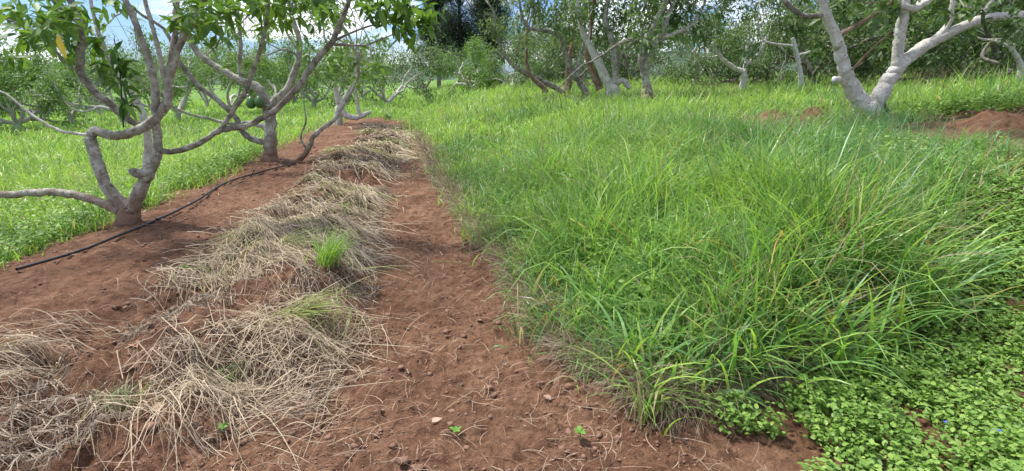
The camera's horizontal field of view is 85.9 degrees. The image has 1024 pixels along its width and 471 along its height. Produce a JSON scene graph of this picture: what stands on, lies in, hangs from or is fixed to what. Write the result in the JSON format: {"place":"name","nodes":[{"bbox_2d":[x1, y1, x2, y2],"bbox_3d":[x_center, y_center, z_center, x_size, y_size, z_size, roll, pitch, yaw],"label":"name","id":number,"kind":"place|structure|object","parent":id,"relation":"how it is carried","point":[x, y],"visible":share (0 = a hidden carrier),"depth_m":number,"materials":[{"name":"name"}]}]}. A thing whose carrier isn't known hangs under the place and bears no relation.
{"place":"outdoors","nodes":[
{"label":"outdoors","id":0,"kind":"place"},
{"bbox_2d":[199,130,764,470],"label":"path","id":1,"kind":"structure","parent":0,"point":[517,441],"depth_m":2.65,"materials":[{"name":"soil"}]},
{"bbox_2d":[432,417,440,421],"bbox_3d":[-0.337,0.823,2.461,0.038,0.009,0.040,0,16,0],"label":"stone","id":2,"kind":"object","parent":1,"relation":"on","point":[435,419],"visible":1,"depth_m":2.46,"materials":[{"name":"white stone"}]},
{"bbox_2d":[449,426,462,435],"bbox_3d":[-0.245,0.855,2.396,0.061,0.042,0.043,0,16,0],"label":"weed seedling","id":3,"kind":"object","parent":1,"relation":"on","point":[455,429],"visible":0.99,"depth_m":2.40,"materials":[{"name":"green plant"}]},
{"bbox_2d":[574,425,585,439],"bbox_3d":[0.287,0.837,2.320,0.055,0.053,0.072,0,16,0],"label":"weed seedling","id":4,"kind":"object","parent":1,"relation":"on","point":[578,429],"visible":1,"depth_m":2.32,"materials":[{"name":"green plant"}]},
{"bbox_2d":[570,366,726,428],"bbox_3d":[0.622,0.712,2.481,0.780,0.226,0.468,0,16,0],"label":"grass tuft","id":5,"kind":"object","parent":1,"relation":"on","point":[657,398],"visible":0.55,"depth_m":2.44,"materials":[{"name":"green plant"}]},
{"bbox_2d":[0,0,1011,71],"label":"sky","id":6,"kind":"structure","parent":0,"point":[157,7],"materials":[{"name":"white"}]},
{"bbox_2d":[8,46,1004,86],"bbox_3d":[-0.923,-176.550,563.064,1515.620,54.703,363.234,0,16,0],"label":"hills","id":7,"kind":"structure","parent":0,"point":[452,78],"depth_m":549.65,"materials":[{"name":"green plant"}]},
{"bbox_2d":[0,80,1023,470],"bbox_3d":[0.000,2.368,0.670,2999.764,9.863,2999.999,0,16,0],"label":"ground","id":8,"kind":"structure","parent":0,"point":[790,448],"depth_m":2.88,"materials":[{"name":"green plant"}]},
{"bbox_2d":[1,80,32,111],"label":"orchard tree","id":9,"kind":"object","parent":8,"relation":"on","point":[4,102],"visible":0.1,"depth_m":36.78,"materials":[{"name":"green plant"}]},
{"bbox_2d":[0,22,87,128],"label":"orchard tree","id":10,"kind":"object","parent":8,"relation":"on","point":[22,119],"visible":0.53,"depth_m":23.60,"materials":[{"name":"green plant"}]},
{"bbox_2d":[0,26,100,123],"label":"orchard tree","id":11,"kind":"object","parent":8,"relation":"on","point":[69,113],"visible":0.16,"depth_m":25.41,"materials":[{"name":"green plant"}]},
{"bbox_2d":[0,60,101,116],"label":"orchard tree","id":12,"kind":"object","parent":8,"relation":"on","point":[16,107],"visible":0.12,"depth_m":36.24,"materials":[{"name":"green plant"}]},
{"bbox_2d":[40,39,140,114],"bbox_3d":[-27.236,-9.859,34.822,4.024,4.940,6.054,10,18,30],"label":"orchard tree","id":13,"kind":"object","parent":8,"relation":"on","point":[97,111],"visible":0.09,"depth_m":35.76,"materials":[{"name":"green plant"}]},
{"bbox_2d":[10,25,177,126],"bbox_3d":[-17.033,-6.379,22.466,5.213,4.399,4.546,-13,21,-39],"label":"orchard tree","id":14,"kind":"object","parent":8,"relation":"on","point":[59,97],"visible":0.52,"depth_m":22.20,"materials":[{"name":"green plant"}]},
{"bbox_2d":[88,45,195,113],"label":"orchard tree","id":15,"kind":"object","parent":8,"relation":"on","point":[175,91],"visible":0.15,"depth_m":39.27,"materials":[{"name":"green plant"}]},
{"bbox_2d":[125,24,221,120],"bbox_3d":[-15.328,-7.501,25.519,3.897,4.784,5.863,-12,20,-35],"label":"orchard tree","id":16,"kind":"object","parent":8,"relation":"on","point":[200,76],"visible":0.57,"depth_m":25.25,"materials":[{"name":"green plant"}]},
{"bbox_2d":[174,44,234,107],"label":"orchard tree","id":17,"kind":"object","parent":8,"relation":"on","point":[204,97],"visible":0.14,"depth_m":40.43,"materials":[{"name":"green plant"}]},
{"bbox_2d":[0,116,409,470],"bbox_3d":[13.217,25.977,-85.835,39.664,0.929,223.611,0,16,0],"label":"planting bed","id":18,"kind":"object","parent":8,"relation":"on","point":[82,283],"visible":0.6,"depth_m":3.50,"materials":[{"name":"soil"}]},
{"bbox_2d":[15,163,295,270],"bbox_3d":[-3.816,-0.547,6.807,0.361,0.180,5.430,0,16,-1],"label":"irrigation hose","id":19,"kind":"object","parent":18,"relation":"on","point":[105,240],"visible":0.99,"depth_m":5.28,"materials":[{"name":"black rubber"}]},
{"bbox_2d":[152,402,163,409],"bbox_3d":[-1.489,0.716,2.321,0.039,0.016,0.076,0,16,0],"label":"stone","id":20,"kind":"object","parent":18,"relation":"on","point":[156,403],"visible":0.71,"depth_m":2.32,"materials":[{"name":"beige stone"}]},
{"bbox_2d":[217,422,226,433],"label":"weed seedling","id":21,"kind":"object","parent":18,"relation":"on","point":[224,424],"visible":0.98,"depth_m":2.25,"materials":[{"name":"green plant"}]},
{"bbox_2d":[0,0,446,227],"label":"avocado tree","id":22,"kind":"object","parent":18,"relation":"on","point":[61,26],"visible":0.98,"depth_m":5.09,"materials":[{"name":"grey plant"}]},
{"bbox_2d":[62,0,396,161],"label":"avocado tree","id":23,"kind":"object","parent":18,"relation":"on","point":[266,103],"visible":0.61,"depth_m":9.38,"materials":[{"name":"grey plant"}]},
{"bbox_2d":[0,122,474,470],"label":"straw heap","id":24,"kind":"object","parent":18,"relation":"on","point":[273,231],"visible":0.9,"depth_m":3.05,"materials":[{"name":"beige plant"}]},
{"bbox_2d":[78,376,159,419],"bbox_3d":[-1.693,0.685,2.381,0.290,0.112,0.249,0,16,0],"label":"grass tuft","id":25,"kind":"object","parent":24,"relation":"on","point":[119,393],"visible":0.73,"depth_m":2.38,"materials":[{"name":"plant"}]},
{"bbox_2d":[202,355,262,391],"bbox_3d":[-1.422,0.668,2.683,0.337,0.120,0.350,6,17,19],"label":"grass tuft","id":26,"kind":"object","parent":24,"relation":"on","point":[228,373],"visible":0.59,"depth_m":2.69,"materials":[{"name":"beige plant"}]},
{"bbox_2d":[274,225,333,247],"bbox_3d":[-1.651,-0.015,4.376,0.644,0.270,0.581,-11,19,-35],"label":"grass tuft","id":27,"kind":"object","parent":24,"relation":"on","point":[295,240],"visible":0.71,"depth_m":4.43,"materials":[{"name":"plant"}]},
{"bbox_2d":[276,272,383,325],"bbox_3d":[-1.034,0.371,3.128,0.681,0.200,0.504,-4,16,-15],"label":"grass tuft","id":28,"kind":"object","parent":24,"relation":"on","point":[312,307],"visible":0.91,"depth_m":3.17,"materials":[{"name":"plant"}]},
{"bbox_2d":[299,220,366,269],"bbox_3d":[-1.295,0.058,3.967,0.538,0.303,0.597,0,16,0],"label":"grass tuft","id":29,"kind":"object","parent":24,"relation":"on","point":[332,254],"visible":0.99,"depth_m":3.97,"materials":[{"name":"green plant"}]},
{"bbox_2d":[286,0,396,124],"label":"avocado tree","id":30,"kind":"object","parent":18,"relation":"on","point":[339,101],"visible":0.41,"depth_m":17.88,"materials":[{"name":"green plant"}]},
{"bbox_2d":[0,133,726,470],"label":"soil clods","id":31,"kind":"object","parent":18,"relation":"on","point":[393,445],"visible":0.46,"depth_m":2.66,"materials":[{"name":"brown soil"}]},
{"bbox_2d":[0,129,769,470],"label":"straw litter","id":32,"kind":"object","parent":18,"relation":"on","point":[390,371],"visible":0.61,"depth_m":2.65,"materials":[{"name":"beige plant"}]},
{"bbox_2d":[0,88,419,269],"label":"grass","id":33,"kind":"structure","parent":8,"relation":"on","point":[24,152],"depth_m":12.18,"materials":[{"name":"green plant"}]},
{"bbox_2d":[174,22,283,109],"bbox_3d":[-14.652,-8.740,29.557,5.081,4.917,5.826,10,19,32],"label":"orchard tree","id":34,"kind":"object","parent":8,"relation":"on","point":[230,104],"visible":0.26,"depth_m":28.85,"materials":[{"name":"green plant"}]},
{"bbox_2d":[206,24,300,98],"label":"orchard tree","id":35,"kind":"object","parent":8,"relation":"on","point":[259,74],"visible":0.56,"depth_m":25.49,"materials":[{"name":"green plant"}]},
{"bbox_2d":[216,46,306,102],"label":"orchard tree","id":36,"kind":"object","parent":8,"relation":"on","point":[268,91],"visible":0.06,"depth_m":42.23,"materials":[{"name":"green plant"}]},
{"bbox_2d":[248,48,322,102],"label":"orchard tree","id":37,"kind":"object","parent":8,"relation":"on","point":[314,82],"visible":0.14,"depth_m":44.99,"materials":[{"name":"green plant"}]},
{"bbox_2d":[267,32,351,106],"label":"orchard tree","id":38,"kind":"object","parent":8,"relation":"on","point":[315,99],"visible":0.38,"depth_m":30.63,"materials":[{"name":"green plant"}]},
{"bbox_2d":[304,48,357,92],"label":"orchard tree","id":39,"kind":"object","parent":8,"relation":"on","point":[320,79],"visible":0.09,"depth_m":48.07,"materials":[{"name":"green plant"}]},
{"bbox_2d":[317,34,409,99],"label":"orchard tree","id":40,"kind":"object","parent":8,"relation":"on","point":[389,82],"visible":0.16,"depth_m":36.31,"materials":[{"name":"green plant"}]},
{"bbox_2d":[313,34,454,109],"bbox_3d":[-6.736,-8.538,29.890,4.821,4.942,7.399,8,18,27],"label":"orchard tree","id":41,"kind":"object","parent":8,"relation":"on","point":[401,86],"visible":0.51,"depth_m":30.18,"materials":[{"name":"green plant"}]},
{"bbox_2d":[387,31,462,93],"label":"orchard tree","id":42,"kind":"object","parent":8,"relation":"on","point":[412,71],"visible":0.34,"depth_m":49.45,"materials":[{"name":"green plant"}]},
{"bbox_2d":[414,0,457,87],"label":"casuarina tree","id":43,"kind":"object","parent":8,"relation":"on","point":[437,7],"visible":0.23,"depth_m":55.56,"materials":[{"name":"green plant"}]},
{"bbox_2d":[432,0,484,82],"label":"casuarina tree","id":44,"kind":"object","parent":8,"relation":"on","point":[455,19],"visible":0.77,"depth_m":53.38,"materials":[{"name":"green plant"}]},
{"bbox_2d":[428,33,507,95],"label":"orchard tree","id":45,"kind":"object","parent":8,"relation":"on","point":[471,77],"visible":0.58,"depth_m":33.10,"materials":[{"name":"green plant"}]},
{"bbox_2d":[457,0,523,59],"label":"casuarina tree","id":46,"kind":"object","parent":8,"relation":"on","point":[487,10],"visible":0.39,"depth_m":56.79,"materials":[{"name":"green plant"}]},
{"bbox_2d":[444,25,559,82],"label":"orchard tree","id":47,"kind":"object","parent":8,"relation":"on","point":[465,53],"visible":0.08,"depth_m":40.91,"materials":[{"name":"green plant"}]},
{"bbox_2d":[0,88,1023,327],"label":"leafy undergrowth","id":48,"kind":"object","parent":8,"relation":"on","point":[978,103],"visible":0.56,"depth_m":6.44,"materials":[{"name":"green plant"}]},
{"bbox_2d":[474,44,550,89],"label":"orchard tree","id":49,"kind":"object","parent":8,"relation":"on","point":[499,80],"visible":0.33,"depth_m":32.12,"materials":[{"name":"green plant"}]},
{"bbox_2d":[464,0,598,94],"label":"avocado tree","id":50,"kind":"object","parent":8,"relation":"on","point":[540,82],"visible":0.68,"depth_m":18.61,"materials":[{"name":"green plant"}]},
{"bbox_2d":[506,18,579,88],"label":"orchard tree","id":51,"kind":"object","parent":8,"relation":"on","point":[519,47],"visible":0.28,"depth_m":28.24,"materials":[{"name":"green plant"}]},
{"bbox_2d":[503,0,594,94],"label":"avocado tree","id":52,"kind":"object","parent":8,"relation":"on","point":[571,69],"visible":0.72,"depth_m":16.61,"materials":[{"name":"green plant"}]},
{"bbox_2d":[504,10,602,80],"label":"orchard tree","id":53,"kind":"object","parent":8,"relation":"on","point":[545,38],"visible":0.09,"depth_m":39.29,"materials":[{"name":"green plant"}]},
{"bbox_2d":[525,22,653,87],"bbox_3d":[3.553,-8.337,26.675,5.211,4.250,7.191,-5,17,-18],"label":"orchard tree","id":54,"kind":"object","parent":8,"relation":"on","point":[606,62],"visible":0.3,"depth_m":26.62,"materials":[{"name":"green plant"}]},
{"bbox_2d":[533,19,657,82],"bbox_3d":[5.721,-11.787,38.305,9.749,7.699,8.482,2,16,6],"label":"orchard tree","id":55,"kind":"object","parent":8,"relation":"on","point":[560,69],"visible":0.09,"depth_m":36.91,"materials":[{"name":"green plant"}]},
{"bbox_2d":[563,0,693,85],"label":"orchard tree","id":56,"kind":"object","parent":8,"relation":"on","point":[624,66],"visible":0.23,"depth_m":24.18,"materials":[{"name":"green plant"}]},
{"bbox_2d":[523,0,754,113],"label":"avocado tree","id":57,"kind":"object","parent":8,"relation":"on","point":[656,18],"visible":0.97,"depth_m":12.09,"materials":[{"name":"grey plant"}]},
{"bbox_2d":[548,0,752,97],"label":"avocado tree","id":58,"kind":"object","parent":8,"relation":"on","point":[575,10],"visible":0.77,"depth_m":14.56,"materials":[{"name":"green plant"}]},
{"bbox_2d":[638,33,691,78],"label":"orchard tree","id":59,"kind":"object","parent":8,"relation":"on","point":[662,64],"visible":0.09,"depth_m":39.81,"materials":[{"name":"green plant"}]},
{"bbox_2d":[407,127,991,445],"bbox_3d":[-0.929,-1.299,9.055,3.000,0.760,14.601,-6,17,-21],"label":"dead thatch","id":60,"kind":"object","parent":8,"relation":"on","point":[423,146],"visible":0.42,"depth_m":2.82,"materials":[{"name":"beige plant"}]},
{"bbox_2d":[386,67,1023,135],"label":"grass","id":61,"kind":"structure","parent":8,"relation":"on","point":[432,108],"depth_m":20.04,"materials":[{"name":"green plant"}]},
{"bbox_2d":[649,0,766,85],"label":"orchard tree","id":62,"kind":"object","parent":8,"relation":"on","point":[711,21],"visible":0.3,"depth_m":23.08,"materials":[{"name":"green plant"}]},
{"bbox_2d":[398,58,1023,423],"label":"grass","id":63,"kind":"structure","parent":8,"relation":"on","point":[595,208],"depth_m":4.03,"materials":[{"name":"green plant"}]},
{"bbox_2d":[681,18,748,75],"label":"orchard tree","id":64,"kind":"object","parent":8,"relation":"on","point":[689,52],"visible":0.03,"depth_m":37.08,"materials":[{"name":"green plant"}]},
{"bbox_2d":[450,168,1023,436],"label":"coarse grass","id":65,"kind":"structure","parent":8,"relation":"on","point":[899,307],"depth_m":2.82,"materials":[{"name":"green plant"}]},
{"bbox_2d":[661,0,819,89],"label":"orchard tree","id":66,"kind":"object","parent":8,"relation":"on","point":[705,64],"visible":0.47,"depth_m":19.63,"materials":[{"name":"green plant"}]},
{"bbox_2d":[700,24,788,76],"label":"orchard tree","id":67,"kind":"object","parent":8,"relation":"on","point":[741,62],"visible":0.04,"depth_m":35.35,"materials":[{"name":"green plant"}]},
{"bbox_2d":[709,0,814,88],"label":"pruned tree","id":68,"kind":"object","parent":8,"relation":"on","point":[793,29],"visible":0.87,"depth_m":15.88,"materials":[{"name":"green plant"}]},
{"bbox_2d":[715,0,810,91],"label":"pruned tree","id":69,"kind":"object","parent":8,"relation":"on","point":[793,45],"visible":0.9,"depth_m":13.68,"materials":[{"name":"grey plant"}]},
{"bbox_2d":[734,0,890,86],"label":"orchard tree","id":70,"kind":"object","parent":8,"relation":"on","point":[806,64],"visible":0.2,"depth_m":19.66,"materials":[{"name":"green plant"}]},
{"bbox_2d":[748,2,883,78],"bbox_3d":[17.172,-10.559,31.110,7.491,6.109,10.337,5,17,19],"label":"orchard tree","id":71,"kind":"object","parent":8,"relation":"on","point":[813,64],"visible":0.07,"depth_m":29.01,"materials":[{"name":"green plant"}]},
{"bbox_2d":[761,0,894,82],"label":"orchard tree","id":72,"kind":"object","parent":8,"relation":"on","point":[817,9],"visible":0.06,"depth_m":18.01,"materials":[{"name":"green plant"}]},
{"bbox_2d":[778,0,887,77],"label":"orchard tree","id":73,"kind":"object","parent":8,"relation":"on","point":[828,40],"visible":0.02,"depth_m":28.45,"materials":[{"name":"green plant"}]},
{"bbox_2d":[676,148,1023,470],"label":"creeping weeds","id":74,"kind":"object","parent":8,"relation":"on","point":[839,400],"visible":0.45,"depth_m":2.49,"materials":[{"name":"green plant"}]},
{"bbox_2d":[780,0,1023,118],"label":"avocado tree","id":75,"kind":"object","parent":8,"relation":"on","point":[846,78],"visible":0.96,"depth_m":7.15,"materials":[{"name":"grey plant"}]},
{"bbox_2d":[851,31,891,70],"bbox_3d":[4.579,-2.352,7.015,0.393,0.483,0.049,5,16,16],"label":"dry stick","id":76,"kind":"object","parent":75,"relation":"on","point":[857,64],"visible":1,"depth_m":7.03,"materials":[{"name":"wood"}]},
{"bbox_2d":[781,0,1023,87],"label":"orchard tree","id":77,"kind":"object","parent":8,"relation":"on","point":[876,35],"visible":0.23,"depth_m":15.99,"materials":[{"name":"green plant"}]},
{"bbox_2d":[817,0,1023,88],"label":"orchard tree","id":78,"kind":"object","parent":8,"relation":"on","point":[949,58],"visible":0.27,"depth_m":15.29,"materials":[{"name":"green plant"}]},
{"bbox_2d":[818,3,1023,75],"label":"orchard tree","id":79,"kind":"object","parent":8,"relation":"on","point":[908,70],"visible":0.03,"depth_m":25.10,"materials":[{"name":"green plant"}]},
{"bbox_2d":[912,3,1012,74],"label":"orchard tree","id":80,"kind":"object","parent":8,"relation":"on","point":[993,31],"depth_m":24.56,"materials":[{"name":"green plant"}]},
{"bbox_2d":[908,0,1023,82],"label":"pruned tree","id":81,"kind":"object","parent":8,"relation":"on","point":[1010,45],"visible":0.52,"depth_m":12.70,"materials":[{"name":"green plant"}]},
{"bbox_2d":[969,6,1022,70],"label":"orchard tree","id":82,"kind":"object","parent":8,"relation":"on","point":[997,28],"visible":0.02,"depth_m":24.50,"materials":[{"name":"green plant"}]},
{"bbox_2d":[407,59,1021,235],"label":"grass seed heads","id":83,"kind":"object","parent":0,"point":[723,122],"depth_m":6.64,"materials":[{"name":"green plant"}]}
]}

